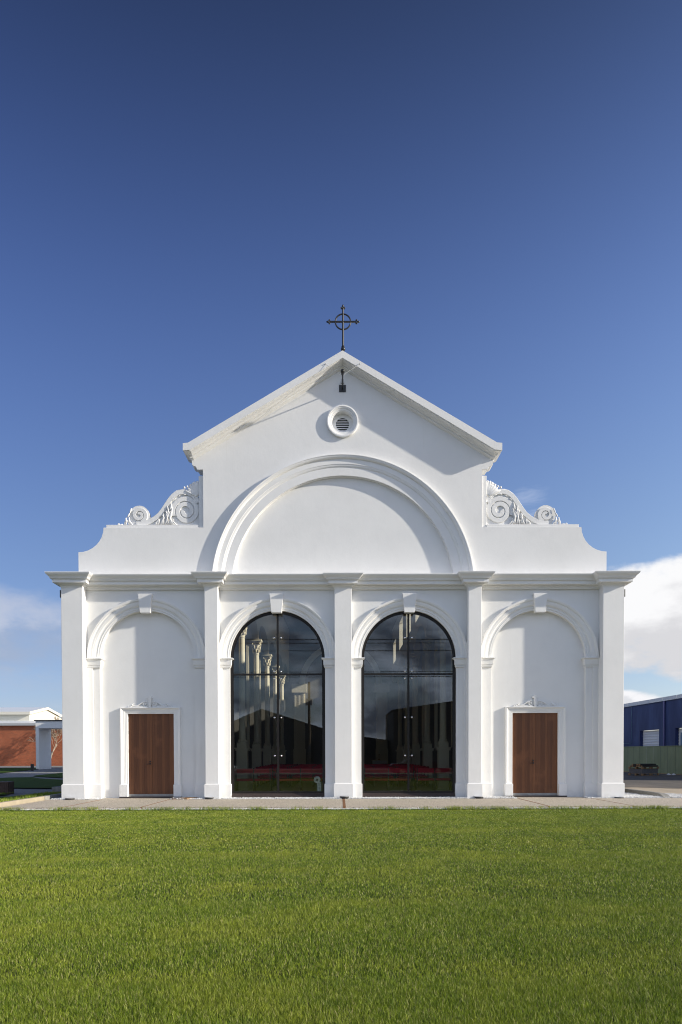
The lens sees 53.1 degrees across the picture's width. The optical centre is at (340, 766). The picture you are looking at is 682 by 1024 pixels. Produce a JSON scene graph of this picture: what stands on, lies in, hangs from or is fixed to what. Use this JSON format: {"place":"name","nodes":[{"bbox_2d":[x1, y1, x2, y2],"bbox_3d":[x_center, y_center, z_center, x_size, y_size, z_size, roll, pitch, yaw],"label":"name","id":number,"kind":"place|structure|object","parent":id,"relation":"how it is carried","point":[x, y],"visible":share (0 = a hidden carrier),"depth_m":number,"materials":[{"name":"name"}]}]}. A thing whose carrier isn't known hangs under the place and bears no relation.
{"place":"outdoors","nodes":[
{"label":"outdoors","id":0,"kind":"place"},
{"bbox_2d":[0,768,35,772],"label":"garden lawn","id":1,"kind":"structure","parent":0,"point":[2,770],"depth_m":74.49,"materials":[{"name":"green plant"}]},
{"bbox_2d":[0,707,62,765],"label":"brick building","id":2,"kind":"structure","parent":0,"point":[17,726],"depth_m":98.63,"materials":[{"name":"brick"}]},
{"bbox_2d":[0,768,62,796],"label":"garden path","id":3,"kind":"structure","parent":0,"point":[24,791],"depth_m":53.18,"materials":[{"name":"grey concrete"}]},
{"bbox_2d":[0,781,13,794],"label":"bench","id":4,"kind":"object","parent":3,"relation":"on","point":[7,787],"visible":0.87,"depth_m":29.37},
{"bbox_2d":[52,786,61,791],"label":"box","id":5,"kind":"structure","parent":3,"relation":"on","point":[56,789],"depth_m":31.18,"materials":[{"name":"concrete"}]},
{"bbox_2d":[0,777,62,787],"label":"garden lawn","id":6,"kind":"structure","parent":0,"point":[26,782],"depth_m":40.45,"materials":[{"name":"green plant"}]},
{"bbox_2d":[0,766,62,767],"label":"back road","id":7,"kind":"structure","parent":0,"point":[27,766],"depth_m":90.31,"materials":[{"name":"grey asphalt"}]},
{"bbox_2d":[28,716,61,757],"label":"bare tree","id":8,"kind":"object","parent":7,"relation":"on","point":[56,733],"visible":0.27,"depth_m":95.93,"materials":[{"name":"brown plant"}]},
{"bbox_2d":[34,720,61,768],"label":"portico","id":9,"kind":"structure","parent":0,"point":[43,743],"depth_m":78.79,"materials":[{"name":"white paint"}]},
{"bbox_2d":[35,773,62,777],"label":"garden lawn","id":10,"kind":"structure","parent":0,"point":[60,775],"depth_m":53.50,"materials":[{"name":"green plant"}]},
{"bbox_2d":[0,804,681,1023],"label":"lawn","id":11,"kind":"structure","parent":0,"point":[369,932],"depth_m":7.50,"materials":[{"name":"green plant"}]},
{"bbox_2d":[0,796,44,806],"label":"kerb wall","id":12,"kind":"structure","parent":11,"relation":"on","point":[20,801],"depth_m":22.70,"materials":[{"name":"beige concrete"}]},
{"bbox_2d":[0,0,681,730],"label":"sky","id":13,"kind":"structure","parent":0,"point":[191,191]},
{"bbox_2d":[1,797,681,810],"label":"path","id":14,"kind":"structure","parent":0,"point":[117,803],"depth_m":22.55,"materials":[{"name":"grey concrete"}]},
{"bbox_2d":[49,793,681,799],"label":"wall pebble bed","id":15,"kind":"object","parent":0,"point":[674,794],"visible":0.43,"depth_m":26.56,"materials":[{"name":"white gravel"}]},
{"bbox_2d":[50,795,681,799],"bbox_3d":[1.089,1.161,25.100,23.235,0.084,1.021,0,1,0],"label":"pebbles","id":16,"kind":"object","parent":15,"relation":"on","point":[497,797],"visible":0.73,"depth_m":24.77,"materials":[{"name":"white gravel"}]},
{"bbox_2d":[372,760,387,763],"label":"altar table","id":17,"kind":"object","parent":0,"point":[379,761],"visible":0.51,"depth_m":51.46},
{"bbox_2d":[623,772,681,788],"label":"yard asphalt","id":18,"kind":"structure","parent":0,"point":[658,781],"depth_m":41.15,"materials":[{"name":"grey asphalt"}]},
{"bbox_2d":[628,773,658,775],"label":"pallet","id":19,"kind":"object","parent":18,"relation":"on","point":[644,774],"visible":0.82,"depth_m":50.37,"materials":[{"name":"brown wood"}]},
{"bbox_2d":[629,769,657,773],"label":"slab stack","id":20,"kind":"object","parent":19,"relation":"on","point":[642,771],"visible":0.95,"depth_m":50.30,"materials":[{"name":"grey concrete"}]},
{"bbox_2d":[628,767,658,768],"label":"pallet","id":21,"kind":"object","parent":20,"relation":"on","point":[643,768],"visible":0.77,"depth_m":50.63,"materials":[{"name":"brown wood"}]},
{"bbox_2d":[630,764,657,766],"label":"timber stack","id":22,"kind":"object","parent":21,"relation":"on","point":[643,765],"visible":1,"depth_m":50.36,"materials":[{"name":"brown wood"}]},
{"bbox_2d":[623,745,681,774],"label":"green fence","id":23,"kind":"object","parent":18,"relation":"on","point":[665,759],"visible":0.2,"depth_m":54.72,"materials":[{"name":"metal"}]},
{"bbox_2d":[625,787,681,793],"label":"yard","id":24,"kind":"structure","parent":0,"point":[671,790],"depth_m":31.35,"materials":[{"name":"beige concrete"}]},
{"label":"ground","id":25,"kind":"structure","parent":0,"visible":0},
{"bbox_2d":[44,793,61,799],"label":"kerb","id":26,"kind":"structure","parent":25,"relation":"on","point":[48,797],"depth_m":25.20,"materials":[{"name":"concrete"}]},
{"bbox_2d":[45,305,640,799],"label":"church","id":27,"kind":"structure","parent":25,"relation":"on","point":[341,567],"depth_m":25.15,"materials":[{"name":"white paint"}]},
{"bbox_2d":[119,695,181,797],"bbox_3d":[-7.080,-0.715,25.416,2.306,3.820,0.300,0,1,0],"label":"timber door","id":28,"kind":"structure","parent":27,"relation":"in","point":[150,737],"depth_m":25.48,"materials":[{"name":"brown wood"}]},
{"bbox_2d":[234,768,271,790],"bbox_3d":[-3.519,0.536,27.523,1.480,0.920,0.520,0,1,0],"label":"pew","id":29,"kind":"object","parent":27,"relation":"on","point":[253,771],"visible":0.98,"depth_m":27.28,"materials":[{"name":"red wood"}]},
{"bbox_2d":[256,766,288,786],"bbox_3d":[-3.091,0.471,30.874,1.480,0.920,0.520,0,1,0],"label":"pew","id":30,"kind":"object","parent":27,"relation":"on","point":[273,770],"visible":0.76,"depth_m":30.63,"materials":[{"name":"red wood"}]},
{"bbox_2d":[259,766,290,785],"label":"pew","id":31,"kind":"object","parent":27,"relation":"on","point":[289,775],"visible":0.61,"depth_m":31.88,"materials":[{"name":"red wood"}]},
{"bbox_2d":[231,611,324,797],"bbox_3d":[-2.343,-2.223,25.319,3.490,7.035,0.270,0,1,0],"label":"arched window","id":32,"kind":"structure","parent":27,"relation":"in","point":[238,794],"depth_m":25.32,"materials":[{"name":"glass"}]},
{"bbox_2d":[265,765,293,782],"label":"pew","id":33,"kind":"object","parent":27,"relation":"on","point":[279,765],"visible":0.23,"depth_m":34.39,"materials":[{"name":"red wood"}]},
{"bbox_2d":[275,768,321,790],"bbox_3d":[-1.644,0.531,27.529,1.970,0.920,0.520,0,1,0],"label":"pew","id":34,"kind":"object","parent":27,"relation":"on","point":[300,771],"visible":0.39,"depth_m":27.28,"materials":[{"name":"red wood"}]},
{"bbox_2d":[290,766,321,786],"bbox_3d":[-1.286,0.467,30.880,1.970,0.920,0.520,0,1,0],"label":"pew","id":35,"kind":"object","parent":27,"relation":"on","point":[312,767],"visible":0.46,"depth_m":30.63,"materials":[{"name":"red wood"}]},
{"bbox_2d":[292,766,321,785],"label":"pew","id":36,"kind":"object","parent":27,"relation":"on","point":[305,775],"visible":0.25,"depth_m":31.89,"materials":[{"name":"red wood"}]},
{"bbox_2d":[295,765,321,783],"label":"pew","id":37,"kind":"object","parent":27,"relation":"on","point":[306,774],"visible":0.19,"depth_m":33.18,"materials":[{"name":"red wood"}]},
{"bbox_2d":[314,776,320,782],"bbox_3d":[-0.892,0.508,25.490,0.265,0.262,0.060,0,1,0],"label":"paper rosette","id":38,"kind":"object","parent":27,"relation":"attached to","point":[317,779],"visible":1,"depth_m":25.49,"materials":[{"name":"paper"}]},
{"bbox_2d":[317,782,320,790],"bbox_3d":[-0.811,0.762,25.515,0.150,0.330,0.010,0,1,0],"label":"door notice","id":39,"kind":"object","parent":27,"relation":"attached to","point":[319,786],"depth_m":25.51,"materials":[{"name":"paper"}]},
{"bbox_2d":[361,765,389,783],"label":"pew","id":40,"kind":"object","parent":27,"relation":"on","point":[377,774],"visible":0.24,"depth_m":33.19,"materials":[{"name":"red wood"}]},
{"bbox_2d":[361,766,392,784],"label":"pew","id":41,"kind":"object","parent":27,"relation":"on","point":[377,766],"visible":0.24,"depth_m":31.89,"materials":[{"name":"red wood"}]},
{"bbox_2d":[361,766,394,786],"bbox_3d":[1.454,0.460,30.890,1.970,0.920,0.520,0,1,0],"label":"pew","id":42,"kind":"object","parent":27,"relation":"on","point":[381,776],"visible":0.36,"depth_m":30.69,"materials":[{"name":"red wood"}]},
{"bbox_2d":[364,768,412,790],"bbox_3d":[1.876,0.522,27.542,1.970,0.920,0.520,0,1,0],"label":"pew","id":43,"kind":"object","parent":27,"relation":"on","point":[388,771],"visible":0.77,"depth_m":27.30,"materials":[{"name":"red wood"}]},
{"bbox_2d":[390,765,418,782],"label":"pew","id":44,"kind":"object","parent":27,"relation":"on","point":[404,765],"visible":0.27,"depth_m":34.40,"materials":[{"name":"red wood"}]},
{"bbox_2d":[392,765,421,783],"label":"pew","id":45,"kind":"object","parent":27,"relation":"on","point":[409,774],"visible":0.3,"depth_m":33.20,"materials":[{"name":"red wood"}]},
{"bbox_2d":[361,611,454,797],"bbox_3d":[2.507,-2.236,25.336,3.490,7.035,0.270,0,1,0],"label":"arched window","id":46,"kind":"structure","parent":27,"relation":"in","point":[408,793],"depth_m":25.33,"materials":[{"name":"glass"}]},
{"bbox_2d":[395,766,425,784],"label":"pew","id":47,"kind":"object","parent":27,"relation":"on","point":[410,766],"visible":0.25,"depth_m":31.90,"materials":[{"name":"red wood"}]},
{"bbox_2d":[396,766,428,786],"bbox_3d":[3.229,0.455,30.896,1.480,0.920,0.520,0,1,0],"label":"pew","id":48,"kind":"object","parent":27,"relation":"on","point":[414,776],"visible":0.74,"depth_m":30.68,"materials":[{"name":"red wood"}]},
{"bbox_2d":[415,768,451,790],"bbox_3d":[3.731,0.517,27.548,1.480,0.920,0.520,0,1,0],"label":"pew","id":49,"kind":"object","parent":27,"relation":"on","point":[434,771],"visible":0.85,"depth_m":27.30,"materials":[{"name":"red wood"}]},
{"bbox_2d":[504,695,566,796],"bbox_3d":[7.250,-0.752,25.466,2.306,3.820,0.300,0,1,0],"label":"timber door","id":50,"kind":"structure","parent":27,"relation":"in","point":[535,736],"depth_m":25.53,"materials":[{"name":"brown wood"}]},
{"bbox_2d":[625,788,670,797],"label":"curved kerb","id":51,"kind":"structure","parent":25,"relation":"on","point":[663,795],"depth_m":26.56,"materials":[{"name":"concrete"}]},
{"bbox_2d":[623,694,681,756],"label":"warehouse","id":52,"kind":"structure","parent":25,"relation":"on","point":[661,717],"depth_m":61.01,"materials":[{"name":"dark blue metal"},{"name":"pale metal"}]},
{"bbox_2d":[643,730,658,745],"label":"roller door","id":53,"kind":"structure","parent":52,"relation":"in","point":[650,738],"depth_m":62.05,"materials":[{"name":"white metal"}]},
{"label":"garden lawn","id":54,"kind":"structure","parent":0,"visible":0},
{"bbox_2d":[0,791,61,801],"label":"garden grass","id":55,"kind":"structure","parent":54,"relation":"on","point":[30,795],"depth_m":26.43,"materials":[{"name":"green plant"}]},
{"label":"pebble bed","id":56,"kind":"structure","parent":0,"visible":0},
{"bbox_2d":[0,807,681,810],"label":"pebbles","id":57,"kind":"object","parent":56,"relation":"on","point":[336,808],"visible":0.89,"depth_m":20.85,"materials":[{"name":"grey gravel"}]},
{"label":"gravel verge","id":58,"kind":"structure","parent":0,"visible":0},
{"bbox_2d":[625,792,681,796],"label":"pebbles","id":59,"kind":"object","parent":58,"relation":"on","point":[635,794],"visible":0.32,"depth_m":26.62,"materials":[{"name":"white gravel"}]}
]}

